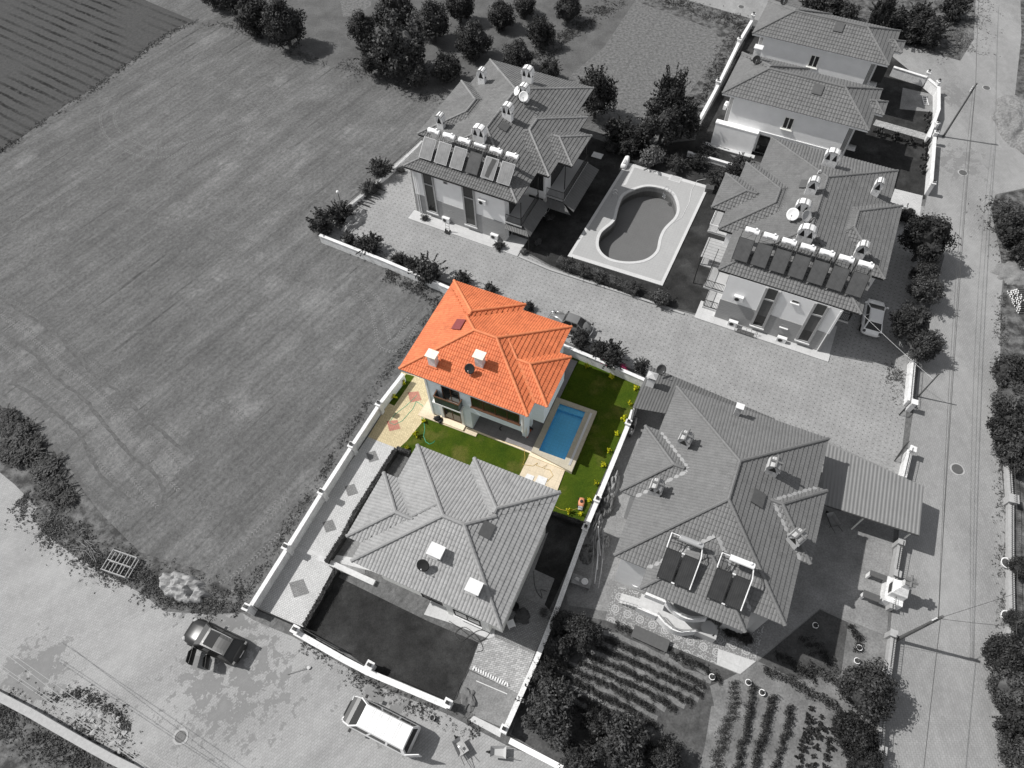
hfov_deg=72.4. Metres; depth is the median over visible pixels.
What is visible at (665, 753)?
tree
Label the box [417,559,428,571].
satellite dish
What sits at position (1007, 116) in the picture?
gravel heap
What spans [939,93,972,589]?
overhead wire
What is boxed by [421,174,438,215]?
stair window
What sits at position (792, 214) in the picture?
satellite dish
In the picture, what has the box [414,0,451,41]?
tree
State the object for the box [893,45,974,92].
side street
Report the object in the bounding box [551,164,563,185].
window
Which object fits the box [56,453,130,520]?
tyre track
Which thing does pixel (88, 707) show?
overhead wire
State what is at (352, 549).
side yard
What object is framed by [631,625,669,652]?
raised bed cover
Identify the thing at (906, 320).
tree
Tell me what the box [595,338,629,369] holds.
shrub
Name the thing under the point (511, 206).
window
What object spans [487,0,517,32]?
tree
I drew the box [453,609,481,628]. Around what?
window
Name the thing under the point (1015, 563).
tree
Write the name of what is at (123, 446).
tyre rut
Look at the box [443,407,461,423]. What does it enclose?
french door
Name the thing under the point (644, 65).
tyre track
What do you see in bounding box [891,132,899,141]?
young tree
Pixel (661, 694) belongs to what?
earth ridge
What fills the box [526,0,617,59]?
weeds
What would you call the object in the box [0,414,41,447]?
shrub
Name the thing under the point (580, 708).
vegetable row
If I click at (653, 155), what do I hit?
shrub
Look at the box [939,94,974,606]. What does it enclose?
overhead wire
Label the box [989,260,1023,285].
sand heap
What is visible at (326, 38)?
orchard ground
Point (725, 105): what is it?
air conditioner
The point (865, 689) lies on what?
tree
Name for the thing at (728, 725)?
vegetable row
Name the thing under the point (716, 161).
garden wall
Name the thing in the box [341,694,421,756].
minibus
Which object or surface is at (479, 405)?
strip window
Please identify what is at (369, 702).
side window
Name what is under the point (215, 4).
tree
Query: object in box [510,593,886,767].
garden soil
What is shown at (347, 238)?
shrub
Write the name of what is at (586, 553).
tarpaulin heap
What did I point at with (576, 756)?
tree
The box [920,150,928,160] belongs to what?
young tree
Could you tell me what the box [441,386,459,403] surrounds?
balcony door
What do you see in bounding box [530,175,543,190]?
window
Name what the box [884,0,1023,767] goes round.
lane
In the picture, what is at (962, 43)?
weeds
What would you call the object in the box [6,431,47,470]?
shrub
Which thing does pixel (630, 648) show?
vegetable row
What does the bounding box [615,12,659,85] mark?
tyre track
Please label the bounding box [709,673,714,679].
flower pot
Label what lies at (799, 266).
solar water heater
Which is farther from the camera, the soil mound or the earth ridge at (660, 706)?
the soil mound
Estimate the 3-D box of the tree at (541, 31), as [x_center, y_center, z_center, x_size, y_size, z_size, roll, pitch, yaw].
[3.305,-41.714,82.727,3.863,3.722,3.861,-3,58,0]
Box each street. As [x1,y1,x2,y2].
[0,473,553,767]
[689,0,767,20]
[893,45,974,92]
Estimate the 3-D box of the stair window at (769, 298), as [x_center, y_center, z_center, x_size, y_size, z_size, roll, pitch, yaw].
[21.160,-6.248,58.627,1.240,5.040,0.220,21,61,14]
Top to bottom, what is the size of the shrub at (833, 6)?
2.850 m
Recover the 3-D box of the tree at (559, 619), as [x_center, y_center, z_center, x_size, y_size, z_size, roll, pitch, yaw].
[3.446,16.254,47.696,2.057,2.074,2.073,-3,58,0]
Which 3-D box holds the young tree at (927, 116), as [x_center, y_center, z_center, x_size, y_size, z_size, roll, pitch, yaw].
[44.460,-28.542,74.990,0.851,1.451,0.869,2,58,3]
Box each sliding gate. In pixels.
[254,606,292,624]
[301,628,341,651]
[400,680,444,699]
[894,441,909,460]
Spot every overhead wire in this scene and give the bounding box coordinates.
[0,649,148,766]
[0,668,144,767]
[1,646,172,767]
[1,665,149,767]
[924,619,940,764]
[938,86,975,617]
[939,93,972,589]
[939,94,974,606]
[944,594,1012,616]
[975,0,978,83]
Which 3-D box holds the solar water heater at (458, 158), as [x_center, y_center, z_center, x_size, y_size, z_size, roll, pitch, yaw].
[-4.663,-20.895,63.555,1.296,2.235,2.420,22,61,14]
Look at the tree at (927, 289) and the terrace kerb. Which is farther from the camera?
the tree at (927, 289)
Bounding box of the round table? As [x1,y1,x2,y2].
[701,621,715,635]
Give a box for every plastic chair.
[506,619,515,629]
[922,96,928,104]
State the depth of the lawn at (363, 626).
48.16 m
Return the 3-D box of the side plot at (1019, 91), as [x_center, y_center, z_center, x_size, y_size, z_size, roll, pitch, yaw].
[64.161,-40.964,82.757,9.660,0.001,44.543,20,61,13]
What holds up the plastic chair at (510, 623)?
on the yard paving at (528, 636)
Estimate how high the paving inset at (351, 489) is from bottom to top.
0.001 m
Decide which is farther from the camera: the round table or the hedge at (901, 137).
the hedge at (901, 137)
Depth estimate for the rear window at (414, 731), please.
43.55 m
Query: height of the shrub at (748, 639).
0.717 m
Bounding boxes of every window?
[352,726,367,734]
[367,700,380,709]
[368,734,384,744]
[383,709,398,717]
[387,743,400,752]
[400,718,416,725]
[404,729,417,752]
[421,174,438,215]
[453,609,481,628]
[461,187,477,228]
[470,397,520,425]
[509,203,515,213]
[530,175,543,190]
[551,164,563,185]
[749,287,780,329]
[780,116,794,131]
[790,300,799,305]
[794,302,829,345]
[806,54,820,69]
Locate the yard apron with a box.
[296,548,494,638]
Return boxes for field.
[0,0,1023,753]
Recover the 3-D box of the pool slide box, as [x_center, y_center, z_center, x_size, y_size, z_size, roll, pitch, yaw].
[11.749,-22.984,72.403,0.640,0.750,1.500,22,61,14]
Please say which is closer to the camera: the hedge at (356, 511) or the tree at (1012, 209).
the hedge at (356, 511)
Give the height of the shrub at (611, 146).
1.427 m
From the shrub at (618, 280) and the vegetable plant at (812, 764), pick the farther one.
the shrub at (618, 280)
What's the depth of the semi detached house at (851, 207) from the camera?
59.47 m
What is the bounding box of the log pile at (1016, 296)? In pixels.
[1007,288,1023,313]
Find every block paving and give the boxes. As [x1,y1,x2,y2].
[259,437,393,626]
[368,372,428,447]
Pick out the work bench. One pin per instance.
(580, 580)
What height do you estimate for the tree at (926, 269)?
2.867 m
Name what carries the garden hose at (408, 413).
on the block paving at (410, 423)
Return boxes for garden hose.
[389,395,434,443]
[449,621,488,651]
[449,646,476,698]
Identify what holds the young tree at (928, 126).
on the lawn at (901, 156)
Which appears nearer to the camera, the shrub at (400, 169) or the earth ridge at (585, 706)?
the earth ridge at (585, 706)
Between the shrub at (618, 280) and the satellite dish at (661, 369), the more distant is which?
the shrub at (618, 280)
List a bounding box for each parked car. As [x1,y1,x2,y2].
[182,618,247,669]
[859,298,888,336]
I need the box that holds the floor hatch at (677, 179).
[668,175,681,182]
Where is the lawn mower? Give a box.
[577,497,585,510]
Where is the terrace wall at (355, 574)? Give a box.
[317,555,375,585]
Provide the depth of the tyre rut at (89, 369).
60.39 m
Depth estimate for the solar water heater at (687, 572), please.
43.15 m
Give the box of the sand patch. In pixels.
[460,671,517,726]
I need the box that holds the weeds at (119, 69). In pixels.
[0,19,326,153]
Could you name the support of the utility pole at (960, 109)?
on the lane
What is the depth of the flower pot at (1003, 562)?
49.67 m
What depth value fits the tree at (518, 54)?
79.49 m
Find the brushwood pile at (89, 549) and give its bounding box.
[72,540,98,561]
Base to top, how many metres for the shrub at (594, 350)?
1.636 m
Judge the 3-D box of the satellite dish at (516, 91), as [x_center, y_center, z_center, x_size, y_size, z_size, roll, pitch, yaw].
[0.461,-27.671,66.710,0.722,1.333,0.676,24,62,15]
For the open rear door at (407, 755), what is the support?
in the minibus
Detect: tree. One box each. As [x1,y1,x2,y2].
[200,0,227,9]
[219,0,240,13]
[229,0,268,38]
[260,0,306,49]
[345,8,375,44]
[353,32,389,76]
[362,5,434,77]
[371,0,416,30]
[400,57,433,87]
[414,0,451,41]
[430,49,462,83]
[445,0,474,22]
[454,19,493,60]
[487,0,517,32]
[501,38,534,67]
[513,0,536,17]
[515,675,581,752]
[524,13,555,46]
[528,655,565,686]
[537,54,563,76]
[543,631,574,663]
[547,606,573,636]
[554,0,582,22]
[557,737,598,767]
[562,610,604,654]
[577,700,609,743]
[578,63,618,118]
[586,707,655,767]
[636,91,692,147]
[641,734,685,767]
[649,62,694,110]
[679,98,701,139]
[831,707,881,760]
[834,656,899,721]
[841,740,887,767]
[867,0,899,26]
[876,127,883,136]
[888,299,933,339]
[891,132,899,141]
[897,212,961,264]
[903,325,946,362]
[905,136,914,145]
[905,272,947,305]
[908,257,942,279]
[919,163,927,173]
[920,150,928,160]
[921,139,930,149]
[923,111,932,121]
[924,123,931,132]
[980,631,1023,675]
[985,400,1023,442]
[985,666,1023,708]
[989,353,1023,387]
[989,377,1023,414]
[990,201,1023,228]
[990,422,1023,470]
[992,688,1023,745]
[995,206,1023,245]
[995,730,1023,767]
[1001,608,1023,634]
[1003,454,1023,476]
[1006,236,1023,267]
[1006,555,1023,579]
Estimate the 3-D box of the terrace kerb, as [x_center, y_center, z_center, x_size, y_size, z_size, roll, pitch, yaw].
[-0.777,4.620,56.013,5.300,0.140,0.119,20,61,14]
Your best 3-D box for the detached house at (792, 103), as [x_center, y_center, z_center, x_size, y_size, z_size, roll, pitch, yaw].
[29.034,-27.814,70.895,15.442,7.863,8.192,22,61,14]
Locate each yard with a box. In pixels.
[339,540,364,573]
[825,0,966,59]
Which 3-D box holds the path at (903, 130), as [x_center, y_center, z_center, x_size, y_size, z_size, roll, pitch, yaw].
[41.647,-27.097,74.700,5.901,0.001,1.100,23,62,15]
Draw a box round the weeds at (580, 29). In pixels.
[546,0,627,60]
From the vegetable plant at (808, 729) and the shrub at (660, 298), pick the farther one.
the shrub at (660, 298)
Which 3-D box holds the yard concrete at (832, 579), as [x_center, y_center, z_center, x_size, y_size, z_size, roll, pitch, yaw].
[17.120,10.638,51.821,21.651,0.001,21.062,21,61,14]
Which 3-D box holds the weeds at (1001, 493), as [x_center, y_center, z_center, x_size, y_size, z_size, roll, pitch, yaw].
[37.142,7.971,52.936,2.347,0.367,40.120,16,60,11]
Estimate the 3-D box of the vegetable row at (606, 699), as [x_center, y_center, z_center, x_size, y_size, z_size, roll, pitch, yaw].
[5.987,20.482,45.860,7.896,0.378,1.071,21,61,14]
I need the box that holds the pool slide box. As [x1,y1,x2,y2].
[620,155,629,168]
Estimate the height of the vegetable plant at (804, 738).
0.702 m
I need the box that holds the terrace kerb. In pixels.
[472,429,530,452]
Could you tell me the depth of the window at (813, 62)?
74.57 m
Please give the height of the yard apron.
0.001 m
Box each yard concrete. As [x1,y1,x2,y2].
[520,533,553,606]
[566,409,911,673]
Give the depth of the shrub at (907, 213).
66.76 m
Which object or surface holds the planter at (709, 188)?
on the lawn at (560, 234)
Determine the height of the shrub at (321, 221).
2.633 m
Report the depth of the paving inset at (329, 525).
52.63 m
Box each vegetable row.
[555,670,658,731]
[557,661,655,712]
[569,686,649,735]
[573,702,585,715]
[578,658,676,712]
[586,650,694,707]
[594,644,703,698]
[601,636,706,692]
[615,620,655,648]
[669,649,722,686]
[673,653,710,672]
[709,680,744,767]
[731,684,758,767]
[749,693,780,767]
[763,665,841,711]
[769,703,795,767]
[774,649,817,685]
[797,636,838,675]
[807,658,840,687]
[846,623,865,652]
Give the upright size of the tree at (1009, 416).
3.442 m
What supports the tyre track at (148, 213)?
on the field
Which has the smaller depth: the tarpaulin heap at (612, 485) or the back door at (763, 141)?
the tarpaulin heap at (612, 485)
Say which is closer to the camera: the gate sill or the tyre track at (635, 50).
the gate sill
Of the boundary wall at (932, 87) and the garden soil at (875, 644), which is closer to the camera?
the garden soil at (875, 644)
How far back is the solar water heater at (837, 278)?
54.92 m
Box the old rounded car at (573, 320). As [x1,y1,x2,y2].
[548,310,593,335]
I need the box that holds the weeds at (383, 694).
[298,634,480,739]
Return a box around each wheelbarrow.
[452,735,472,765]
[486,746,515,758]
[826,511,842,533]
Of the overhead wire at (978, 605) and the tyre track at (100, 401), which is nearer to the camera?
the overhead wire at (978, 605)
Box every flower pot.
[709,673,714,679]
[745,679,751,685]
[759,689,764,695]
[812,622,818,627]
[854,657,859,663]
[1000,557,1007,567]
[1000,610,1007,619]
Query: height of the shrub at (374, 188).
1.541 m
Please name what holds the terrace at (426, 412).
on the lawn at (603, 394)
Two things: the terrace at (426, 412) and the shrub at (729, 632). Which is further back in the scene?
the terrace at (426, 412)
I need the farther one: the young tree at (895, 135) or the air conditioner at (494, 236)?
the young tree at (895, 135)
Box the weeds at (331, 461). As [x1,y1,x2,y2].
[235,302,439,600]
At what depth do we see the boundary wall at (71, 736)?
44.90 m
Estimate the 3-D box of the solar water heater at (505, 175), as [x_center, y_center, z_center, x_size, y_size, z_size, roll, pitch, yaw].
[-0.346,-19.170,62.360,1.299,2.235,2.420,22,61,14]
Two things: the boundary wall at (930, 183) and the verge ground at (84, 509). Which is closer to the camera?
the verge ground at (84, 509)
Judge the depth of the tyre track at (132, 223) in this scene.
70.02 m
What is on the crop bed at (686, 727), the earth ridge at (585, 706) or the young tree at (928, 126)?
the earth ridge at (585, 706)
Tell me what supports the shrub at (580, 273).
on the lawn at (560, 234)
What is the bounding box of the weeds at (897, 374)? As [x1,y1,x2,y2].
[879,363,906,404]
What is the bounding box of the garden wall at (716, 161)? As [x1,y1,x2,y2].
[686,151,732,167]
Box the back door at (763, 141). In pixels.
[755,135,769,153]
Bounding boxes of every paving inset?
[289,579,308,597]
[322,520,335,531]
[345,484,357,495]
[366,451,378,462]
[387,420,399,430]
[408,391,420,401]
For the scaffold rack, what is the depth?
51.05 m
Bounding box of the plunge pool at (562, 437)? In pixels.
[529,397,596,473]
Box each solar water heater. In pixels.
[419,127,441,162]
[434,132,456,167]
[449,137,472,170]
[465,141,487,177]
[480,146,503,182]
[496,151,519,188]
[656,531,705,590]
[706,551,756,611]
[731,226,759,264]
[749,232,778,271]
[767,237,796,275]
[786,242,815,281]
[805,248,835,288]
[824,254,854,293]
[844,260,874,300]
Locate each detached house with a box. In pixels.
[403,59,598,255]
[613,385,829,642]
[693,136,903,361]
[706,44,888,158]
[752,0,905,86]
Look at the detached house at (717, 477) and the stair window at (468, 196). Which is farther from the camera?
the stair window at (468, 196)
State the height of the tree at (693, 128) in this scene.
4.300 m
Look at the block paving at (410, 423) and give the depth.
57.43 m
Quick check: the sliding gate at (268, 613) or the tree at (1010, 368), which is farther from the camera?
the tree at (1010, 368)
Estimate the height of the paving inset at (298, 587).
0.001 m
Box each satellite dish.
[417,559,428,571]
[464,363,474,373]
[513,86,519,99]
[519,91,527,103]
[656,364,665,376]
[753,55,760,64]
[780,0,787,4]
[786,208,798,221]
[800,210,811,222]
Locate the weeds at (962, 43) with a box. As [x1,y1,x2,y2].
[819,0,1002,62]
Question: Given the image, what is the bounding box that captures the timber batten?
[476,680,506,693]
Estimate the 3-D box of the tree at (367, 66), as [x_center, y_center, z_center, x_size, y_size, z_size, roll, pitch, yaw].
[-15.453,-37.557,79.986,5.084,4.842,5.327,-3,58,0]
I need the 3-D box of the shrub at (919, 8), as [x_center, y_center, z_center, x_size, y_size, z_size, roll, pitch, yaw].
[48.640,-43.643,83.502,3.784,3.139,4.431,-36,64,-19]
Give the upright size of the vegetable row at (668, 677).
0.348 m
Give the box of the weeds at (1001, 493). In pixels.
[987,292,1018,767]
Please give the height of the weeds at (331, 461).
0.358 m
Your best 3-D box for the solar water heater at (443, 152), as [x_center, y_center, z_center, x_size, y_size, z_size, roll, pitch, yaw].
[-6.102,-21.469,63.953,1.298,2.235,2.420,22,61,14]
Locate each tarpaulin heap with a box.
[159,571,209,603]
[340,209,367,233]
[579,544,595,564]
[589,509,603,542]
[599,492,615,518]
[605,469,619,496]
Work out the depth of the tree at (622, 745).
41.92 m
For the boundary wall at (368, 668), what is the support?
on the field
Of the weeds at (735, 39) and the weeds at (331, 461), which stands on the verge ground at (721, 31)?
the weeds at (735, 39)
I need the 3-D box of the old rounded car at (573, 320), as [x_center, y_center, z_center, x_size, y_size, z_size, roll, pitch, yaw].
[5.102,-5.424,61.308,4.240,1.475,1.600,21,61,14]
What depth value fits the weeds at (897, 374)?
58.37 m
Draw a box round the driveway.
[319,153,932,473]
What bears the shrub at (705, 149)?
on the lawn at (560, 234)
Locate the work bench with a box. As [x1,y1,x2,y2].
[571,573,591,589]
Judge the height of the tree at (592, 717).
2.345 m
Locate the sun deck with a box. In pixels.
[520,456,564,489]
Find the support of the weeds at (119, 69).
on the field
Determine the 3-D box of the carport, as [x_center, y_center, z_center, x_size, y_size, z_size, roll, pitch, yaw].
[25.839,8.152,51.379,7.032,3.030,4.886,18,60,12]
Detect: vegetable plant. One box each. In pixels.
[794,753,802,763]
[796,743,807,752]
[799,730,811,743]
[803,725,815,738]
[804,711,815,723]
[805,762,816,767]
[814,721,826,732]
[814,731,824,739]
[823,753,831,761]
[825,735,831,742]
[825,742,835,752]
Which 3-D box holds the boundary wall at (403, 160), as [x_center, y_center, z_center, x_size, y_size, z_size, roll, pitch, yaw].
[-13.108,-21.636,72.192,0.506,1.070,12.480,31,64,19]
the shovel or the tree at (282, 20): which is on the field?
the tree at (282, 20)
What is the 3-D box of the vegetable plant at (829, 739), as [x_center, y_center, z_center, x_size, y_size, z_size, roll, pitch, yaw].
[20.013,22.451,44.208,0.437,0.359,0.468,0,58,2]
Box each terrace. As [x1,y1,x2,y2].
[418,399,477,436]
[473,359,576,451]
[605,585,764,668]
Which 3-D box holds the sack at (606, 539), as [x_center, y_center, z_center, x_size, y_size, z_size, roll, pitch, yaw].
[6.790,11.438,51.248,0.864,0.750,1.260,6,58,5]
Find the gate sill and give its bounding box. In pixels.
[470,716,500,736]
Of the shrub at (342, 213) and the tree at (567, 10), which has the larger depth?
the tree at (567, 10)
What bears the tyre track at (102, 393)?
on the field
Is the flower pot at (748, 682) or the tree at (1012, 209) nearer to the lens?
the flower pot at (748, 682)
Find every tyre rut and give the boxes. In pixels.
[0,296,187,454]
[0,331,165,490]
[13,383,130,501]
[33,429,109,510]
[180,51,201,66]
[229,63,242,73]
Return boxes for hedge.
[301,567,340,628]
[324,447,397,563]
[396,446,411,457]
[551,511,585,526]
[555,255,639,297]
[873,126,923,146]
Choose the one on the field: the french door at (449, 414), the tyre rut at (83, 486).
the tyre rut at (83, 486)
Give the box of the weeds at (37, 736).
[0,669,142,767]
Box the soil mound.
[514,607,529,623]
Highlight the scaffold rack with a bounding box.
[101,549,140,579]
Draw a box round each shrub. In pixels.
[0,403,20,427]
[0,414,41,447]
[0,440,21,463]
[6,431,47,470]
[28,451,66,483]
[36,469,75,501]
[49,484,80,511]
[305,206,339,234]
[326,199,354,227]
[340,229,357,244]
[352,231,383,255]
[357,183,372,197]
[359,178,381,194]
[366,156,394,178]
[390,250,406,265]
[396,166,404,172]
[402,255,419,268]
[406,250,448,288]
[420,214,428,221]
[452,269,473,284]
[482,281,498,292]
[492,239,505,251]
[519,247,527,254]
[522,299,534,311]
[534,238,541,245]
[538,608,547,617]
[543,211,554,220]
[559,256,577,271]
[567,326,591,350]
[575,262,591,277]
[587,337,607,357]
[592,269,609,285]
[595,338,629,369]
[602,114,636,143]
[602,139,620,153]
[609,275,623,288]
[615,133,639,159]
[626,280,642,294]
[629,124,653,146]
[633,356,649,375]
[636,141,668,168]
[649,287,671,306]
[664,152,688,172]
[688,150,709,170]
[693,142,713,155]
[706,166,730,189]
[722,162,740,175]
[722,628,737,637]
[728,152,754,171]
[733,632,745,641]
[742,632,754,645]
[799,0,827,10]
[816,0,847,15]
[836,1,861,19]
[885,4,917,35]
[899,17,930,48]
[899,203,915,221]
[906,0,940,20]
[912,10,954,47]
[937,0,973,25]
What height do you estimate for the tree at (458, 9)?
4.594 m
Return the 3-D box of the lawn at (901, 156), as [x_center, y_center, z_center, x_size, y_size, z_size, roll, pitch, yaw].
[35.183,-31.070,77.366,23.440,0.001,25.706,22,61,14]
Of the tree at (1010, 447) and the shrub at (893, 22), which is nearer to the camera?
the tree at (1010, 447)
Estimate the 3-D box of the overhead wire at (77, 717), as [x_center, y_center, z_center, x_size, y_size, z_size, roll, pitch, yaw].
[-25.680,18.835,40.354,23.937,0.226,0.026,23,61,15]
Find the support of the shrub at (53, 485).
on the verge ground at (84, 509)
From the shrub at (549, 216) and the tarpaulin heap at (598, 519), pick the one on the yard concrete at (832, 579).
the tarpaulin heap at (598, 519)
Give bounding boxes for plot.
[0,0,191,151]
[0,703,116,767]
[566,0,723,125]
[991,190,1023,737]
[1015,0,1023,98]
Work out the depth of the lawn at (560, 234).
68.23 m
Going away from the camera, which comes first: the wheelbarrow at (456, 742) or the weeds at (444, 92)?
the wheelbarrow at (456, 742)
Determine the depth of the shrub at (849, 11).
84.05 m
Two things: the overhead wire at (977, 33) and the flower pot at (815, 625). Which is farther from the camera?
the overhead wire at (977, 33)
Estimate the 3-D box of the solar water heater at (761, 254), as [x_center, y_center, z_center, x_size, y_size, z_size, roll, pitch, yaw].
[20.353,-10.811,56.562,1.325,2.308,2.320,21,61,14]
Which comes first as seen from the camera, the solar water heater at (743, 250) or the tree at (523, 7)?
the solar water heater at (743, 250)
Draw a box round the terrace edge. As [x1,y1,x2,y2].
[717,649,755,673]
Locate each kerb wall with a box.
[508,738,562,767]
[518,255,683,314]
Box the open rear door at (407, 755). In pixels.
[404,754,421,756]
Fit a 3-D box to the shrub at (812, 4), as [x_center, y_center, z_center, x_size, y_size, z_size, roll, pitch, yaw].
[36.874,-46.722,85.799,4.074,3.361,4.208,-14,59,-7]
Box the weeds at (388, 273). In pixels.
[343,242,442,308]
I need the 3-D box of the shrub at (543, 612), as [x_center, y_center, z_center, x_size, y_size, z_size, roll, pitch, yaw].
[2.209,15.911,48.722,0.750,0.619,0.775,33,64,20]
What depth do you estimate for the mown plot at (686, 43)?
82.73 m
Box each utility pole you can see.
[897,615,943,641]
[917,373,939,396]
[942,83,977,136]
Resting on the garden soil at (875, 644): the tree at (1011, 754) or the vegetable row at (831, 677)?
the vegetable row at (831, 677)
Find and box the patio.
[900,88,932,111]
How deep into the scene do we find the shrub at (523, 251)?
66.33 m
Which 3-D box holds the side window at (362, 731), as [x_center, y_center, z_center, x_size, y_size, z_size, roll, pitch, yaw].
[-9.555,21.712,43.930,1.347,0.466,0.161,20,61,14]
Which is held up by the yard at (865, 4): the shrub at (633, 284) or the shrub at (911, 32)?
the shrub at (911, 32)
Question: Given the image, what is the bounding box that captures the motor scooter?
[629,416,638,437]
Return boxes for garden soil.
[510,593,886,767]
[758,610,847,679]
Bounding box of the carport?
[820,444,923,538]
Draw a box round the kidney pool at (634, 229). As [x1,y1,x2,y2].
[568,163,705,285]
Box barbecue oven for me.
[859,570,918,610]
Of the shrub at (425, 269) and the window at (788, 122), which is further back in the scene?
the window at (788, 122)
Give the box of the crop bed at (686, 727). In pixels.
[511,612,736,767]
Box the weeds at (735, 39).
[662,0,751,133]
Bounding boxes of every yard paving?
[469,636,533,692]
[472,594,551,653]
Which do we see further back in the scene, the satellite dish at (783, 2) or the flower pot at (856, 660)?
the satellite dish at (783, 2)
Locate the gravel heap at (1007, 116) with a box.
[991,95,1023,154]
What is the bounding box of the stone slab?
[591,152,603,158]
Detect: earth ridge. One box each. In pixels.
[555,665,657,719]
[559,678,653,732]
[569,662,665,711]
[571,696,626,728]
[582,656,685,708]
[590,649,698,701]
[598,640,705,692]
[603,630,710,682]
[665,651,708,676]
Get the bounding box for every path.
[873,120,926,139]
[891,189,922,215]
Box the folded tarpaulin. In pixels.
[460,687,475,712]
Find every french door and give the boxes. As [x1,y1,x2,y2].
[421,593,442,605]
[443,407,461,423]
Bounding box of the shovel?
[458,745,473,767]
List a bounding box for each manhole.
[173,728,187,744]
[950,463,964,474]
[958,169,967,175]
[982,85,990,89]
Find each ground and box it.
[0,406,245,613]
[266,0,634,98]
[340,0,370,16]
[642,0,752,116]
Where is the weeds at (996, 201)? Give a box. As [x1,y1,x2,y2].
[966,195,1021,262]
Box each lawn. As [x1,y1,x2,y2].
[289,575,477,699]
[390,374,413,405]
[401,357,639,520]
[524,137,741,312]
[535,516,581,608]
[696,28,937,198]
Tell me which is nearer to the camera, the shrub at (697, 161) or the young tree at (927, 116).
the shrub at (697, 161)
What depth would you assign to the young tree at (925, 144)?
72.56 m
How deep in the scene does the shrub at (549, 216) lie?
68.47 m
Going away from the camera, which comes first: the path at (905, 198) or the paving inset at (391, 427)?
the paving inset at (391, 427)
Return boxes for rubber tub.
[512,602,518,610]
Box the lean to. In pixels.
[630,366,774,426]
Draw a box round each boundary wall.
[0,691,141,767]
[241,373,405,615]
[290,624,452,709]
[319,234,449,292]
[342,137,421,208]
[499,410,631,734]
[563,344,644,386]
[700,12,755,123]
[875,628,897,767]
[885,537,905,611]
[889,66,931,85]
[898,445,916,477]
[903,358,918,411]
[923,78,941,141]
[924,129,938,195]
[1003,456,1019,635]
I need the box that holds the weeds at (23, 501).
[4,482,244,620]
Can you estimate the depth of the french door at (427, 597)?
49.01 m
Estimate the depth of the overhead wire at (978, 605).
44.25 m
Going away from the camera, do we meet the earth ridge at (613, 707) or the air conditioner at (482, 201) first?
the earth ridge at (613, 707)
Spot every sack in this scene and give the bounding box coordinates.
[433,415,443,423]
[599,533,609,548]
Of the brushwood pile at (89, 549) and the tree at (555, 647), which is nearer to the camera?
the tree at (555, 647)
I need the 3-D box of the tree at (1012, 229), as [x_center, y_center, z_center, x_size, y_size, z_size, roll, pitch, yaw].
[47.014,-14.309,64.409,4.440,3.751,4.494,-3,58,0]
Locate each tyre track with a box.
[0,294,199,474]
[0,308,181,476]
[0,341,158,508]
[1,206,265,248]
[1,217,255,260]
[1,315,179,490]
[53,430,145,503]
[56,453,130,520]
[99,94,278,158]
[113,95,265,149]
[196,412,243,503]
[206,397,264,520]
[207,497,286,568]
[219,508,302,583]
[251,378,336,506]
[265,383,352,515]
[351,290,418,352]
[360,283,408,341]
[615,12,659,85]
[616,17,675,112]
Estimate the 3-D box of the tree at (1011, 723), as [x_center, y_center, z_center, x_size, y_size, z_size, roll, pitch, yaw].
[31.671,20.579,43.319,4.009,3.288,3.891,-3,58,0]
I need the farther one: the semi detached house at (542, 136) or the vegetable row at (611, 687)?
the semi detached house at (542, 136)
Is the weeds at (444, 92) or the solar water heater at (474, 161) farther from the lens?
the weeds at (444, 92)
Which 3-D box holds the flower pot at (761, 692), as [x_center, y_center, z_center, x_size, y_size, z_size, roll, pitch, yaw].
[16.302,20.135,45.670,0.420,0.466,0.420,-3,58,0]
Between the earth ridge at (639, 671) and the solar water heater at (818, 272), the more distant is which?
the solar water heater at (818, 272)
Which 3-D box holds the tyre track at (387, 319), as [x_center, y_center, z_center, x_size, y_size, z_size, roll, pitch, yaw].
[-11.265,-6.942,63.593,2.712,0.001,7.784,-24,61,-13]
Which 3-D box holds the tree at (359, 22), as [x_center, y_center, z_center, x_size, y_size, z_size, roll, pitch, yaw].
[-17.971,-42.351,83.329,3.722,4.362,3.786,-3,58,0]
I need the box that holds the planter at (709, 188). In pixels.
[704,184,713,193]
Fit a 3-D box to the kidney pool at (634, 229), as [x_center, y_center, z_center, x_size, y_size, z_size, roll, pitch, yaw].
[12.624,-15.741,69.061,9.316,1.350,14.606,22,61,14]
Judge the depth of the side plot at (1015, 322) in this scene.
60.14 m
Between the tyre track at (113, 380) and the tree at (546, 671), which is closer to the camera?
the tree at (546, 671)
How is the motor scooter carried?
on the yard concrete at (832, 579)
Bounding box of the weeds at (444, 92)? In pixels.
[334,57,448,103]
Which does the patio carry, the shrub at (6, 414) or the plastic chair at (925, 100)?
the plastic chair at (925, 100)
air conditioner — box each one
[442,216,450,223]
[477,197,486,205]
[490,232,498,239]
[723,101,728,109]
[727,319,738,326]
[733,294,743,302]
[776,335,786,343]
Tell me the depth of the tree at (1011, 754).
42.70 m
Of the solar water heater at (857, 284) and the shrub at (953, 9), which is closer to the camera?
the solar water heater at (857, 284)

